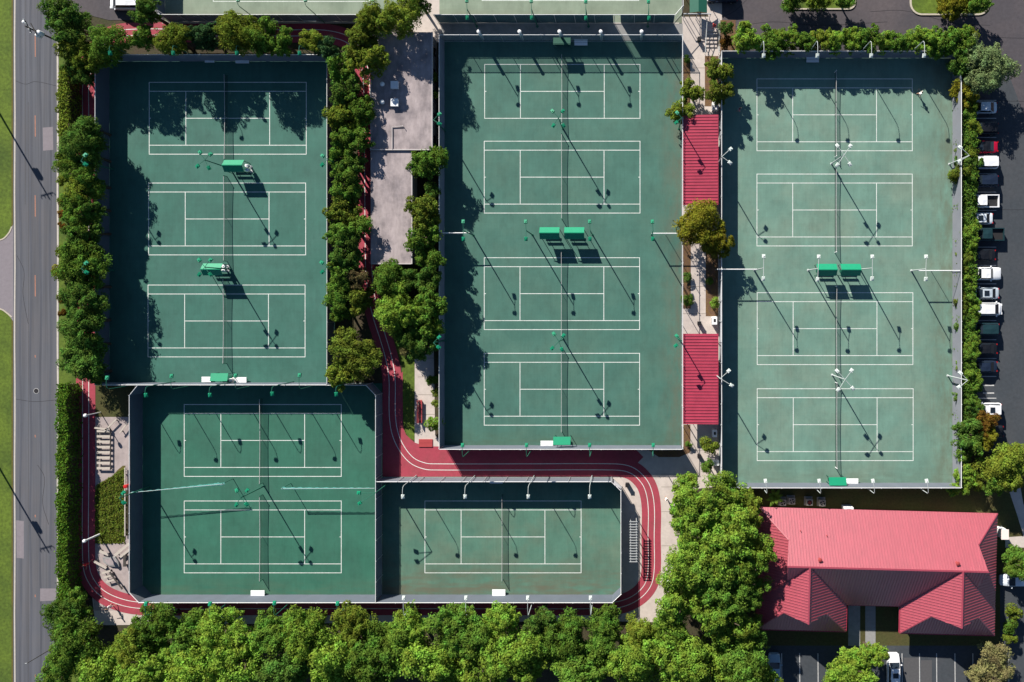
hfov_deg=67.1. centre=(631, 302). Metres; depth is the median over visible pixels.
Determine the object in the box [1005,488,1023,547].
side path
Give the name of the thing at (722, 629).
tree
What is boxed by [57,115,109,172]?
tree
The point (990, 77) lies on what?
tree
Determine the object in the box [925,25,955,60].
shrub
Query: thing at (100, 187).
tree
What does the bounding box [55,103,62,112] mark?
shrub
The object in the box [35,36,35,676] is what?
road centre dash
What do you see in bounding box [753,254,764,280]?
court light
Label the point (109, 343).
tree
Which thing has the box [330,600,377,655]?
tree
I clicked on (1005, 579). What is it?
parked car
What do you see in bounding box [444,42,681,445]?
court floor
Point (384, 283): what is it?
tree
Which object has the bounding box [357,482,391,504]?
court light
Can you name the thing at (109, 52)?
court light
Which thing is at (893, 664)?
parked car
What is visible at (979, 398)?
parking bay line
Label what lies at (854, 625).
entrance path
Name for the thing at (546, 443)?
bench
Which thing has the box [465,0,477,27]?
court light
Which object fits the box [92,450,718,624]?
pavement
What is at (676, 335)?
court light
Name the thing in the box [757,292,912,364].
court line
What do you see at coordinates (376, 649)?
tree
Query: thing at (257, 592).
bench
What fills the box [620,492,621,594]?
court fence
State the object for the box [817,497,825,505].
ac unit
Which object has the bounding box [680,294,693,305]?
bush
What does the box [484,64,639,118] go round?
court line
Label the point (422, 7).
tree
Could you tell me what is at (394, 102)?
roof vent box
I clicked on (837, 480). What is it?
wall shelter
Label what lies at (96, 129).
tree
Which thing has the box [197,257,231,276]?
court light
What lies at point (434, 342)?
court light
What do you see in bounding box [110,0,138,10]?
parked car
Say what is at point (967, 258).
bush
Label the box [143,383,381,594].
court floor
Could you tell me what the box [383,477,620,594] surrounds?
court floor
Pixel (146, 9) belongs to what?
tree
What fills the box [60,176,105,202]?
tree
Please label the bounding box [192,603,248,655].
tree
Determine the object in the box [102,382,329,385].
court fence
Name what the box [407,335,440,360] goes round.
tree
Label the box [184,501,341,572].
court line
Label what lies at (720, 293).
court fence
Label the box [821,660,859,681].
tree
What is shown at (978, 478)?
bush
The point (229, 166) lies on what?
shade shelter
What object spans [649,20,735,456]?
planting bed
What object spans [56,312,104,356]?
tree
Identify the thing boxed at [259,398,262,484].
tennis net
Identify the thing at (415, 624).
tree
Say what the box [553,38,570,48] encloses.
shelter
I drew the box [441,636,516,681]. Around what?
tree
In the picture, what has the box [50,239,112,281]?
tree
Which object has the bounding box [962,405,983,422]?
bush
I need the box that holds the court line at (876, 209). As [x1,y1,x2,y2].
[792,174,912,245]
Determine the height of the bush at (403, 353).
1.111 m
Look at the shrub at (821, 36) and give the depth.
112.56 m
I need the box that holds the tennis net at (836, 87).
[834,70,836,157]
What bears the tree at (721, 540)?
on the ground at (106, 634)
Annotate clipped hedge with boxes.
[54,382,83,604]
[56,66,81,136]
[952,96,979,420]
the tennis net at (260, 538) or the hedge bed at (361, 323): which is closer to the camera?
the tennis net at (260, 538)
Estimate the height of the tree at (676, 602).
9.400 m
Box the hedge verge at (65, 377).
[59,7,83,681]
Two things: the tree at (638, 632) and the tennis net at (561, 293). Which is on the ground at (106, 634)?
the tree at (638, 632)
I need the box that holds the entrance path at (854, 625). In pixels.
[848,605,875,645]
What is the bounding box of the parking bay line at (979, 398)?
[781,100,1008,681]
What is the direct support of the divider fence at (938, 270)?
on the court floor at (756, 201)
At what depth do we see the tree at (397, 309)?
109.86 m
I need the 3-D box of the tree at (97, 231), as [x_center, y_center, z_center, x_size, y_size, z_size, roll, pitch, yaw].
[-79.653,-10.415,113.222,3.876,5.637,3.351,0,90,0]
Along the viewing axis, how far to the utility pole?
109.22 m
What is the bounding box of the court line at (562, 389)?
[484,353,639,424]
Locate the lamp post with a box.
[82,533,100,542]
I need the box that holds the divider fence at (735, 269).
[715,269,756,269]
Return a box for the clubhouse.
[756,507,997,635]
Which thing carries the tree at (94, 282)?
on the ground at (106, 634)
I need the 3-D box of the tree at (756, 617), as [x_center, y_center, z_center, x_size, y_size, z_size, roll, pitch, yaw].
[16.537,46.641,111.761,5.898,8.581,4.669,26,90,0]
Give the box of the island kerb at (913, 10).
[783,0,984,14]
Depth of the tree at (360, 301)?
111.40 m
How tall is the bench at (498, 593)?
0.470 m
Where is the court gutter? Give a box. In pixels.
[167,21,678,23]
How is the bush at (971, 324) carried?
on the hedge bed at (361, 323)
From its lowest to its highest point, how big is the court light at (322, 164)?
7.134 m
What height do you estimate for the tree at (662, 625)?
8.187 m
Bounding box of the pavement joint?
[422,122,718,414]
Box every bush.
[399,347,409,356]
[423,416,445,431]
[426,375,438,386]
[431,388,439,396]
[431,400,438,407]
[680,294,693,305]
[683,272,691,282]
[684,54,690,62]
[685,441,692,447]
[699,435,719,455]
[700,458,714,473]
[705,277,713,284]
[709,297,719,308]
[717,21,733,34]
[718,35,732,48]
[946,478,969,496]
[947,162,979,184]
[948,78,979,111]
[951,391,984,409]
[952,463,978,488]
[953,292,972,313]
[953,322,966,331]
[954,142,979,156]
[954,149,983,171]
[955,252,973,271]
[955,309,975,328]
[955,361,983,383]
[956,271,979,288]
[962,101,977,120]
[962,127,980,146]
[962,219,981,243]
[962,286,979,303]
[962,334,980,359]
[962,349,975,368]
[962,380,982,393]
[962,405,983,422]
[963,173,978,192]
[964,116,982,134]
[964,238,977,254]
[964,325,979,341]
[968,296,981,323]
[972,471,985,491]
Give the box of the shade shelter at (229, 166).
[222,160,249,173]
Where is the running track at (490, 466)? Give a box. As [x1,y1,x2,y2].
[76,22,660,615]
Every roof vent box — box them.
[391,81,398,88]
[391,99,398,106]
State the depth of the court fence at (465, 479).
114.53 m
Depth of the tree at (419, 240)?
111.12 m
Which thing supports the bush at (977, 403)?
on the hedge bed at (361, 323)
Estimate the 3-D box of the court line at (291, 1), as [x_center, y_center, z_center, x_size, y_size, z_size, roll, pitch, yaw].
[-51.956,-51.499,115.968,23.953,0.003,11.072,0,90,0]
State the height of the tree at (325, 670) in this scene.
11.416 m
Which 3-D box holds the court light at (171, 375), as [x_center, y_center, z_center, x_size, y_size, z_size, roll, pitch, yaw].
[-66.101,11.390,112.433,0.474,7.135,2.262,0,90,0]
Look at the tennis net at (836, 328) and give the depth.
115.05 m
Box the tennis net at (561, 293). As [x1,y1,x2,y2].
[561,250,561,323]
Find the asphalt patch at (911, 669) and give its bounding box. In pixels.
[904,658,931,681]
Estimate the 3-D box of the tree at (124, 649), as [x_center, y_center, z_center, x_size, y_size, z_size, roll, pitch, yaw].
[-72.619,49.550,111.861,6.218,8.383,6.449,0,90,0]
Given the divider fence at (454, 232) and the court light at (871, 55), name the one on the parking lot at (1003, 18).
the court light at (871, 55)
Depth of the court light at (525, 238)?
109.03 m
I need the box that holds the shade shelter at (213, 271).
[200,263,226,274]
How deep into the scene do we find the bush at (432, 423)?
114.36 m
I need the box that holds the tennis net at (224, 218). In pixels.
[223,175,226,261]
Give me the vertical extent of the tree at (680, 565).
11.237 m
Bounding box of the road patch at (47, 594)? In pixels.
[16,127,55,600]
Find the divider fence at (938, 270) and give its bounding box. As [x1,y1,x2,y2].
[917,270,959,270]
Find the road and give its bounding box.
[13,0,58,681]
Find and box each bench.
[93,560,106,568]
[99,549,109,555]
[109,572,124,589]
[114,542,128,555]
[119,549,128,557]
[123,555,127,566]
[124,468,126,535]
[202,377,210,381]
[233,377,246,382]
[235,60,248,63]
[251,590,264,595]
[417,400,421,422]
[492,589,504,595]
[541,441,552,445]
[574,39,587,44]
[806,57,818,61]
[846,478,857,483]
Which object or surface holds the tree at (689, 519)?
on the ground at (106, 634)
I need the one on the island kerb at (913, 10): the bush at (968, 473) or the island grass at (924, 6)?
the island grass at (924, 6)
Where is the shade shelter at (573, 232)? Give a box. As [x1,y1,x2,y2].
[564,227,583,239]
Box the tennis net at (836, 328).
[835,286,836,354]
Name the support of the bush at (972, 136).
on the hedge bed at (361, 323)
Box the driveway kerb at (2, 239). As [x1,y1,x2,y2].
[0,226,11,316]
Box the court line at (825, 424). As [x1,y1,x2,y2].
[757,388,912,460]
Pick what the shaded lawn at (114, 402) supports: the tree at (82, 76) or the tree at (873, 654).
the tree at (873, 654)
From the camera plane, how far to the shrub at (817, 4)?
113.05 m
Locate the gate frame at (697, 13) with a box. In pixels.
[683,13,710,18]
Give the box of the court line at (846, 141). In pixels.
[757,79,912,150]
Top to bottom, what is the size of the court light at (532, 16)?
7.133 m
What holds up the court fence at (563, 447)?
on the ground at (106, 634)
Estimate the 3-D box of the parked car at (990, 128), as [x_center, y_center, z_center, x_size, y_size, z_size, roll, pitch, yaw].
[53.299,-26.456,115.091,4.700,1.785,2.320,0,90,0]
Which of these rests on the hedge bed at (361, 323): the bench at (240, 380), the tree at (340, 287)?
the tree at (340, 287)
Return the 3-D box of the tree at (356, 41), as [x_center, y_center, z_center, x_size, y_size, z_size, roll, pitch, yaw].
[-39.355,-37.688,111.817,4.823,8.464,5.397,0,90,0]
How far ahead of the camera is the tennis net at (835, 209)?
114.96 m
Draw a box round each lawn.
[95,384,1023,646]
[95,466,124,543]
[393,325,414,440]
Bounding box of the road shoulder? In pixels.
[11,0,12,681]
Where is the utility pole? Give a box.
[22,19,55,40]
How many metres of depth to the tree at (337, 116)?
110.67 m
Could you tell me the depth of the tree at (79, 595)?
113.10 m
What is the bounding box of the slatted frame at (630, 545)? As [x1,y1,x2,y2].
[629,517,637,562]
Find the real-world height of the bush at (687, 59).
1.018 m
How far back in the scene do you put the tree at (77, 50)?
110.68 m
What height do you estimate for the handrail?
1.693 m
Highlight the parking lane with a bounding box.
[975,58,1023,452]
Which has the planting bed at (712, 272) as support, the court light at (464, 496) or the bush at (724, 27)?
the bush at (724, 27)
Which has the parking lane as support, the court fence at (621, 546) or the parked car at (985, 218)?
the parked car at (985, 218)
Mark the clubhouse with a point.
(930, 572)
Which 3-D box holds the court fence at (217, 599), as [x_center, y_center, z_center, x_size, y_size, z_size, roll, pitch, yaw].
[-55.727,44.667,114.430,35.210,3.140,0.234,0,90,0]
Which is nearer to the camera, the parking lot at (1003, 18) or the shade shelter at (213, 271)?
the shade shelter at (213, 271)
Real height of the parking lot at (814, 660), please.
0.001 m
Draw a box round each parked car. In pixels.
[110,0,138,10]
[707,0,736,3]
[767,652,781,681]
[886,652,901,681]
[970,213,992,224]
[972,301,1001,316]
[974,359,997,371]
[975,156,998,169]
[975,249,995,261]
[975,321,998,334]
[976,100,997,114]
[976,139,997,153]
[976,286,998,298]
[977,173,998,187]
[977,342,997,354]
[978,120,998,135]
[978,402,1001,414]
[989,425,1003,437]
[999,573,1023,588]
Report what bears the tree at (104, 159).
on the ground at (106, 634)
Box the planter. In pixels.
[103,556,119,566]
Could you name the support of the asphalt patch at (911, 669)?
on the parking lot at (814, 660)
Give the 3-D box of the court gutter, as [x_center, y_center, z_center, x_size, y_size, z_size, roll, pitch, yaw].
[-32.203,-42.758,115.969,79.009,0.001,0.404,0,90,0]
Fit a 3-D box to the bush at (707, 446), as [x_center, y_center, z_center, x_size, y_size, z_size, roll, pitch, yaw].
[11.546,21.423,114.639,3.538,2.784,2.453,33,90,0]
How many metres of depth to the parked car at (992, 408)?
114.28 m
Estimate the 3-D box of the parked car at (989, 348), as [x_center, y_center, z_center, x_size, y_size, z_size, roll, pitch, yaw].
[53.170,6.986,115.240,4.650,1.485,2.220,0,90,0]
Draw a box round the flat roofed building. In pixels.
[370,32,436,263]
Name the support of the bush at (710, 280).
on the planting bed at (712, 272)
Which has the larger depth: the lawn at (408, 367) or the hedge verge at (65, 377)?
the hedge verge at (65, 377)
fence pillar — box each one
[477,30,483,40]
[640,30,642,40]
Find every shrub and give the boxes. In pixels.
[51,264,64,280]
[54,244,63,257]
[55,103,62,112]
[55,175,67,186]
[57,209,63,217]
[57,221,66,228]
[57,309,66,316]
[731,20,765,53]
[756,23,781,60]
[769,23,802,56]
[780,0,800,13]
[794,31,817,51]
[801,0,834,11]
[809,27,831,51]
[827,28,850,55]
[835,0,855,8]
[844,26,863,55]
[859,23,884,53]
[877,30,896,55]
[886,30,916,53]
[903,29,925,54]
[913,24,939,55]
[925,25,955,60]
[936,0,971,21]
[944,24,976,57]
[957,25,980,38]
[967,0,993,14]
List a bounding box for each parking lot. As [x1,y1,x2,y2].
[722,0,1023,262]
[762,585,1023,681]
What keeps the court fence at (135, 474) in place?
on the court floor at (227, 548)
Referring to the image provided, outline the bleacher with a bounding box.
[97,430,111,469]
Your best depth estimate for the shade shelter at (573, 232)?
113.62 m
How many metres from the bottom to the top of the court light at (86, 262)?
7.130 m
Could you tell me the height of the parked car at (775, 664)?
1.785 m
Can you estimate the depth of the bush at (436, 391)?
114.61 m
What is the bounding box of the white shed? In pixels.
[997,526,1008,539]
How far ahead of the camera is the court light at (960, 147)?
109.04 m
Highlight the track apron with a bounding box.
[383,372,642,476]
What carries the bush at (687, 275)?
on the planting bed at (712, 272)
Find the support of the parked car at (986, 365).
on the parking lane
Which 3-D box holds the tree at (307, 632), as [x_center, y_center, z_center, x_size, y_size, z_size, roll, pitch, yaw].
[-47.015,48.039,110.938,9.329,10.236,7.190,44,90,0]
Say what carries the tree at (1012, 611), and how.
on the parking lot at (814, 660)
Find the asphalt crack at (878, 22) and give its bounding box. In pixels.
[723,3,1023,209]
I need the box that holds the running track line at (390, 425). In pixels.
[82,29,654,608]
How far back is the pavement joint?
115.98 m
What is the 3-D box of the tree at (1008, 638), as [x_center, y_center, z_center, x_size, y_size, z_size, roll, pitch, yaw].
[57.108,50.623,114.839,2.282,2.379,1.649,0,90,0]
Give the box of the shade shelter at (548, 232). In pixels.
[539,227,559,239]
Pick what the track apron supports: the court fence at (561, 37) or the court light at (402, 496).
the court light at (402, 496)
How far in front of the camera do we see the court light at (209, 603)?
109.01 m
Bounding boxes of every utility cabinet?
[711,102,717,111]
[711,317,716,324]
[712,429,716,436]
[712,459,718,465]
[842,505,853,508]
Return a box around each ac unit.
[778,497,785,505]
[786,495,794,503]
[804,496,812,505]
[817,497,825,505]
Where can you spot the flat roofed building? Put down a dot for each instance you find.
(404, 129)
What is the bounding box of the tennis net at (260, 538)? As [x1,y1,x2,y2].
[259,494,262,581]
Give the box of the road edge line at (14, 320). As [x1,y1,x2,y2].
[14,0,58,681]
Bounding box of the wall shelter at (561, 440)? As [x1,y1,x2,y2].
[553,435,570,444]
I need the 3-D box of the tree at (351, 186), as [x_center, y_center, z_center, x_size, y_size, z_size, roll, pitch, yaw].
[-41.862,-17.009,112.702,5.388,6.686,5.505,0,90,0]
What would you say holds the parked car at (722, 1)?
on the parking lot at (1003, 18)
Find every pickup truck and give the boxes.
[970,194,998,208]
[970,266,1000,280]
[975,228,1004,241]
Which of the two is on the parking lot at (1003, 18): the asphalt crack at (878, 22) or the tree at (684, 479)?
the asphalt crack at (878, 22)
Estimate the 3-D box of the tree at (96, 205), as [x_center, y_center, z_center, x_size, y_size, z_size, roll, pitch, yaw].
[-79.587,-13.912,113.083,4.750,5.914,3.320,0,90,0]
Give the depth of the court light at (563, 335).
108.98 m
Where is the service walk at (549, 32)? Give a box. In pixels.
[441,24,682,40]
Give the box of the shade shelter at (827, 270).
[814,264,837,275]
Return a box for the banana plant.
[766,487,782,506]
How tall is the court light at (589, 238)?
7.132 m
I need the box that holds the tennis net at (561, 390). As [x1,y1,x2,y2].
[561,360,561,432]
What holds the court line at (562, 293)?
on the court floor at (621, 195)
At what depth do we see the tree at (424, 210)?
110.77 m
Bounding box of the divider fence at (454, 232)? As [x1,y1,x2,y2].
[440,232,471,233]
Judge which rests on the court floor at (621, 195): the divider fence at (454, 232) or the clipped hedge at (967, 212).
the divider fence at (454, 232)
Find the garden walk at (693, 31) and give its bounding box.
[391,0,721,464]
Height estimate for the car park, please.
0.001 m
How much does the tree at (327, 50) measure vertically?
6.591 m
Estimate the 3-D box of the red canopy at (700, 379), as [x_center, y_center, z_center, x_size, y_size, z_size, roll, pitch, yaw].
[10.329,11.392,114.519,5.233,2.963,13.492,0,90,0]
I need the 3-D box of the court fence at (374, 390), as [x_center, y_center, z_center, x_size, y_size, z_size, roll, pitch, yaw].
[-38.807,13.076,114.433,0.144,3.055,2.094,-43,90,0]
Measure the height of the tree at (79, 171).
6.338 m
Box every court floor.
[109,61,326,382]
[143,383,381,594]
[165,0,681,22]
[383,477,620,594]
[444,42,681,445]
[722,58,952,482]
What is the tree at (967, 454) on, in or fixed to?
on the hedge bed at (361, 323)
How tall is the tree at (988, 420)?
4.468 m
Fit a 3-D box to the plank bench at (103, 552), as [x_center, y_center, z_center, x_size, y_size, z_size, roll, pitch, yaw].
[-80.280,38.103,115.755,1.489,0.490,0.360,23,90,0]
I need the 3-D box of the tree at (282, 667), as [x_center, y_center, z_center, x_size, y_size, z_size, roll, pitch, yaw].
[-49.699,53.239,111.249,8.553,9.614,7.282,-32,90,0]
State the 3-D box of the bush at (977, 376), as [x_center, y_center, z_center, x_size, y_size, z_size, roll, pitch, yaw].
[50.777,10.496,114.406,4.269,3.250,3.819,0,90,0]
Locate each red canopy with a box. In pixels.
[683,115,717,204]
[683,334,717,423]
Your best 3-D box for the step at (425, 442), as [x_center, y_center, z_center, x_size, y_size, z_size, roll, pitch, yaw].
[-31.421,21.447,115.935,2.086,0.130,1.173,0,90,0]
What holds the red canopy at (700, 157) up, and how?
on the garden walk at (693, 31)
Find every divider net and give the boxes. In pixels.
[130,479,231,492]
[282,483,373,488]
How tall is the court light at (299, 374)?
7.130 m
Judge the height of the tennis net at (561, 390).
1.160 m
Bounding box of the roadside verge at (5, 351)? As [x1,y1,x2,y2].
[0,0,10,681]
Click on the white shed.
(1002, 533)
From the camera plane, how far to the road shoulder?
116.01 m
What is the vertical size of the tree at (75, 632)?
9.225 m
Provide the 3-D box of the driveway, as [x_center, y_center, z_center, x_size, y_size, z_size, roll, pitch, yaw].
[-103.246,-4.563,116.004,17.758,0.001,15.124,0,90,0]
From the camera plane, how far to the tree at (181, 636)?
109.27 m
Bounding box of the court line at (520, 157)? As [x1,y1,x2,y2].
[484,141,639,212]
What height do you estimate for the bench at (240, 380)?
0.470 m
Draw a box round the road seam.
[28,170,28,681]
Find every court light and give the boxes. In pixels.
[81,153,114,170]
[81,260,114,274]
[105,376,131,388]
[108,45,127,54]
[119,485,150,504]
[144,381,174,396]
[169,374,193,388]
[195,150,221,169]
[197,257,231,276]
[208,381,233,396]
[208,601,227,613]
[234,374,254,388]
[234,485,264,506]
[270,381,293,395]
[298,373,315,388]
[319,260,331,273]
[320,154,334,166]
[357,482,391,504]
[401,475,416,498]
[402,596,405,615]
[433,112,445,131]
[433,335,445,348]
[462,220,474,240]
[463,475,474,498]
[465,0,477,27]
[524,219,533,240]
[526,596,532,614]
[530,0,538,27]
[550,109,565,129]
[550,332,565,351]
[584,0,589,27]
[588,219,593,240]
[588,475,592,498]
[589,596,591,615]
[646,0,650,27]
[651,219,654,240]
[673,333,681,347]
[674,111,681,129]
[717,369,733,387]
[718,147,732,164]
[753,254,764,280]
[807,254,819,281]
[830,143,852,166]
[831,368,854,391]
[862,41,872,57]
[862,255,873,280]
[867,479,874,492]
[910,255,927,280]
[911,41,925,57]
[946,371,967,388]
[948,145,969,164]
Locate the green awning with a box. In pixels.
[689,0,706,16]
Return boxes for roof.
[210,373,232,380]
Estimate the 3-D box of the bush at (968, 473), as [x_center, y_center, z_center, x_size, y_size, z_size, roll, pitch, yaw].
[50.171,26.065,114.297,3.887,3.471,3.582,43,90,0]
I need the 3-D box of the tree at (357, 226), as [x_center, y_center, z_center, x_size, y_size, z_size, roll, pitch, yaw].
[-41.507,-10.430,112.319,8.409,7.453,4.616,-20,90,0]
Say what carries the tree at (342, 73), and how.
on the hedge bed at (361, 323)
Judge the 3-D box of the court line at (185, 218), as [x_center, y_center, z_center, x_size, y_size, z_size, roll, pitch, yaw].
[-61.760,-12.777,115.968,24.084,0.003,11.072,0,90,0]
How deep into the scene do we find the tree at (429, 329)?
110.82 m
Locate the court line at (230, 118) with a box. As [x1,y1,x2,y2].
[149,82,306,153]
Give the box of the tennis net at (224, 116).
[223,73,227,159]
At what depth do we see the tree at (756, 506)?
109.90 m
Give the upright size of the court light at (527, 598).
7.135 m
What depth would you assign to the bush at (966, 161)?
113.69 m
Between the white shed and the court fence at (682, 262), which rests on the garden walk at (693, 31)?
the court fence at (682, 262)
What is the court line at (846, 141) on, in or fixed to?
on the court floor at (756, 201)
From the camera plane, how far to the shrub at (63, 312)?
114.94 m
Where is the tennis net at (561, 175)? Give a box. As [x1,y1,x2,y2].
[561,133,561,218]
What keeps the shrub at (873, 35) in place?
on the hedge bed at (361, 323)
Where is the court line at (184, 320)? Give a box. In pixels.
[184,294,268,347]
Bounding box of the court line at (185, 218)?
[148,183,305,254]
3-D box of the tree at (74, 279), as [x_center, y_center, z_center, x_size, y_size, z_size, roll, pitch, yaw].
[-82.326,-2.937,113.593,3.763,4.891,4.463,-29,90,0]
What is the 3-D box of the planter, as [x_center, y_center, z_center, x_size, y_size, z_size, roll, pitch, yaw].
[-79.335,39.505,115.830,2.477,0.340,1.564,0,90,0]
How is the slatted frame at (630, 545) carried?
on the pavement
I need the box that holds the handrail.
[705,19,707,52]
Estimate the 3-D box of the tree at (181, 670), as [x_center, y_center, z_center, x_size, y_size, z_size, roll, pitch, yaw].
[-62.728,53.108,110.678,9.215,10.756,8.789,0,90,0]
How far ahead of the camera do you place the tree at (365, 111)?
110.48 m
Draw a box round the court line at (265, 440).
[184,404,341,476]
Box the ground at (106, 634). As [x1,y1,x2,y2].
[84,0,1023,681]
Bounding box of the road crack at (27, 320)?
[17,81,54,524]
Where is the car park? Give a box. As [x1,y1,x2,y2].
[70,0,163,19]
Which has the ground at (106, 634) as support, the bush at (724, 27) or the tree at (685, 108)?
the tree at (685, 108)
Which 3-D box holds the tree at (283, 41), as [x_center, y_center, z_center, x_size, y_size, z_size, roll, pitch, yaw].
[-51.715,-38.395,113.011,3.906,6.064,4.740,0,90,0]
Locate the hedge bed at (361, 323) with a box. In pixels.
[335,51,972,482]
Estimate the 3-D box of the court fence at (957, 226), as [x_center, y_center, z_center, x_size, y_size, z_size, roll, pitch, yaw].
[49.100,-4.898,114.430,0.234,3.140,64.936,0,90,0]
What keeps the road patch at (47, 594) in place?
on the road
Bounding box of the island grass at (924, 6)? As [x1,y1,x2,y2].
[798,0,985,12]
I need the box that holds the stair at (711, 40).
[705,28,716,46]
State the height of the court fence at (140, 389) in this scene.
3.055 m
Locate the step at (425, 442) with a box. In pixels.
[419,439,432,446]
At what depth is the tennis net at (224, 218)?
114.95 m
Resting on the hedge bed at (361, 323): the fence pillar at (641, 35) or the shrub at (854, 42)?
the shrub at (854, 42)
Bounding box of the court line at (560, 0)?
[482,0,638,0]
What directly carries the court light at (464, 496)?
on the running track at (490, 466)
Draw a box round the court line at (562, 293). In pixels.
[484,257,639,329]
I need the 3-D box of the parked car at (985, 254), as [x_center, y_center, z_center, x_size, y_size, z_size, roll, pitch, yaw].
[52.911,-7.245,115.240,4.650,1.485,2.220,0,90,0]
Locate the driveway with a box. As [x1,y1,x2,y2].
[0,226,12,319]
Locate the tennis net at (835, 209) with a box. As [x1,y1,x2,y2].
[834,167,836,252]
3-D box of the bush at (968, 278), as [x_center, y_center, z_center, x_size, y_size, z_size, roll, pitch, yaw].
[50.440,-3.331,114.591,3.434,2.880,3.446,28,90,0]
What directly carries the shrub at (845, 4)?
on the island grass at (924, 6)
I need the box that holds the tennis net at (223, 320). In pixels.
[222,278,226,363]
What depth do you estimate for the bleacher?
115.55 m
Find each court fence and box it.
[94,63,109,384]
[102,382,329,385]
[111,54,325,61]
[128,393,142,592]
[129,385,148,395]
[130,585,151,602]
[138,594,374,603]
[156,0,164,13]
[159,14,398,22]
[327,59,334,383]
[327,382,372,385]
[366,384,381,395]
[375,393,382,602]
[376,594,611,603]
[377,476,611,481]
[433,14,674,23]
[438,37,444,448]
[439,34,682,41]
[439,445,681,449]
[612,478,621,490]
[612,587,620,603]
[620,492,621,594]
[681,35,683,448]
[719,50,953,57]
[719,51,721,474]
[735,483,960,488]
[952,56,961,487]
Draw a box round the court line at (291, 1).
[213,0,369,1]
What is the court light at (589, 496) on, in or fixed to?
on the running track at (490, 466)
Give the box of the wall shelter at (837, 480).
[826,475,846,484]
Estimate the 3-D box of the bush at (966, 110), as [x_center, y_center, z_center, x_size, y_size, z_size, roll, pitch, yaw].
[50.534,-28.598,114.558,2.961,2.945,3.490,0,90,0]
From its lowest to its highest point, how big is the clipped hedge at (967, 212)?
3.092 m
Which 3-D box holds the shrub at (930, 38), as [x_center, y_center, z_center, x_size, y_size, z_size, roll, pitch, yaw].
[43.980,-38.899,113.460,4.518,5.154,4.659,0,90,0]
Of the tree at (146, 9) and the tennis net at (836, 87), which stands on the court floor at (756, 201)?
the tennis net at (836, 87)
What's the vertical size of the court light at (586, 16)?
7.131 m
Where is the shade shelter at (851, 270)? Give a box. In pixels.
[838,264,861,275]
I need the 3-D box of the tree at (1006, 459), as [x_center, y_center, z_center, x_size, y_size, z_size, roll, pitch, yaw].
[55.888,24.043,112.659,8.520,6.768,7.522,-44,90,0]
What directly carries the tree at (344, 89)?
on the hedge bed at (361, 323)
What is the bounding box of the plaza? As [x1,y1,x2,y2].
[94,417,129,610]
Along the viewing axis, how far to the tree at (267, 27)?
110.34 m
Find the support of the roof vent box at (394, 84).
on the flat roofed building
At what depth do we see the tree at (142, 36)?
111.00 m
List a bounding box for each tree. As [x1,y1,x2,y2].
[34,652,76,681]
[36,0,93,43]
[39,597,88,640]
[47,610,105,672]
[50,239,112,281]
[51,149,97,183]
[52,33,105,73]
[55,341,109,381]
[56,193,103,235]
[56,281,110,329]
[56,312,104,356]
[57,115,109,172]
[60,59,95,85]
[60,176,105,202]
[60,225,99,253]
[61,586,93,620]
[66,276,82,294]
[70,638,123,681]
[76,221,110,241]
[76,244,111,260]
[77,197,110,218]
[77,333,111,356]
[78,361,111,386]
[79,173,110,193]
[79,275,111,293]
[79,312,110,332]
[81,147,111,162]
[84,117,111,136]
[85,23,131,68]
[108,625,149,669]
[119,639,174,681]
[124,601,180,655]
[127,0,168,25]
[128,24,154,51]
[152,22,194,55]
[163,643,219,681]
[165,606,216,664]
[184,21,222,51]
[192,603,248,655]
[206,626,264,681]
[213,9,264,56]
[244,15,278,57]
[251,606,290,657]
[253,643,314,681]
[267,25,296,56]
[281,604,339,664]
[298,29,323,51]
[306,622,362,681]
[314,35,340,62]
[321,102,367,131]
[321,273,358,306]
[322,194,362,224]
[322,213,372,245]
[324,365,357,392]
[325,45,358,85]
[326,261,357,281]
[326,325,382,381]
[328,144,354,170]
[328,167,363,206]
[328,233,363,269]
[329,74,364,107]
[329,300,353,321]
[330,122,375,155]
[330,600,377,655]
[334,152,368,182]
[341,620,413,681]
[344,26,378,59]
[344,92,375,127]
[345,42,390,85]
[345,266,370,289]
[345,286,375,317]
[353,0,382,37]
[368,0,421,39]
[369,257,410,297]
[373,281,420,338]
[386,599,427,655]
[393,322,420,348]
[393,635,460,681]
[397,268,418,289]
[403,193,440,229]
[403,223,442,253]
[405,143,448,179]
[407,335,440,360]
[409,0,431,16]
[409,315,445,341]
[414,267,441,291]
[414,283,447,322]
[415,247,446,270]
[423,602,490,659]
[424,181,441,197]
[433,72,437,83]
[433,89,439,99]
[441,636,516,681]
[479,600,521,650]
[500,627,560,681]
[522,603,558,635]
[541,606,588,669]
[553,631,609,681]
[583,602,623,661]
[600,626,654,681]
[625,610,658,650]
[639,630,710,681]
[652,608,688,651]
[655,541,711,589]
[655,573,718,623]
[664,100,695,123]
[669,480,719,553]
[671,197,724,247]
[671,471,698,496]
[677,634,746,681]
[679,77,705,102]
[687,552,754,617]
[697,504,758,583]
[697,604,759,651]
[699,219,734,259]
[702,470,748,532]
[704,55,734,84]
[704,80,735,105]
[711,631,771,681]
[728,573,773,612]
[730,612,762,640]
[733,533,777,581]
[738,486,763,535]
[749,661,783,681]
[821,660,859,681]
[828,646,878,681]
[853,641,889,673]
[945,48,984,80]
[950,418,984,448]
[953,435,983,463]
[961,32,1021,94]
[964,640,1015,681]
[971,441,1023,491]
[975,410,1001,437]
[980,472,1008,496]
[982,425,998,450]
[1001,543,1023,581]
[1001,633,1017,643]
[1003,619,1018,634]
[1004,603,1023,622]

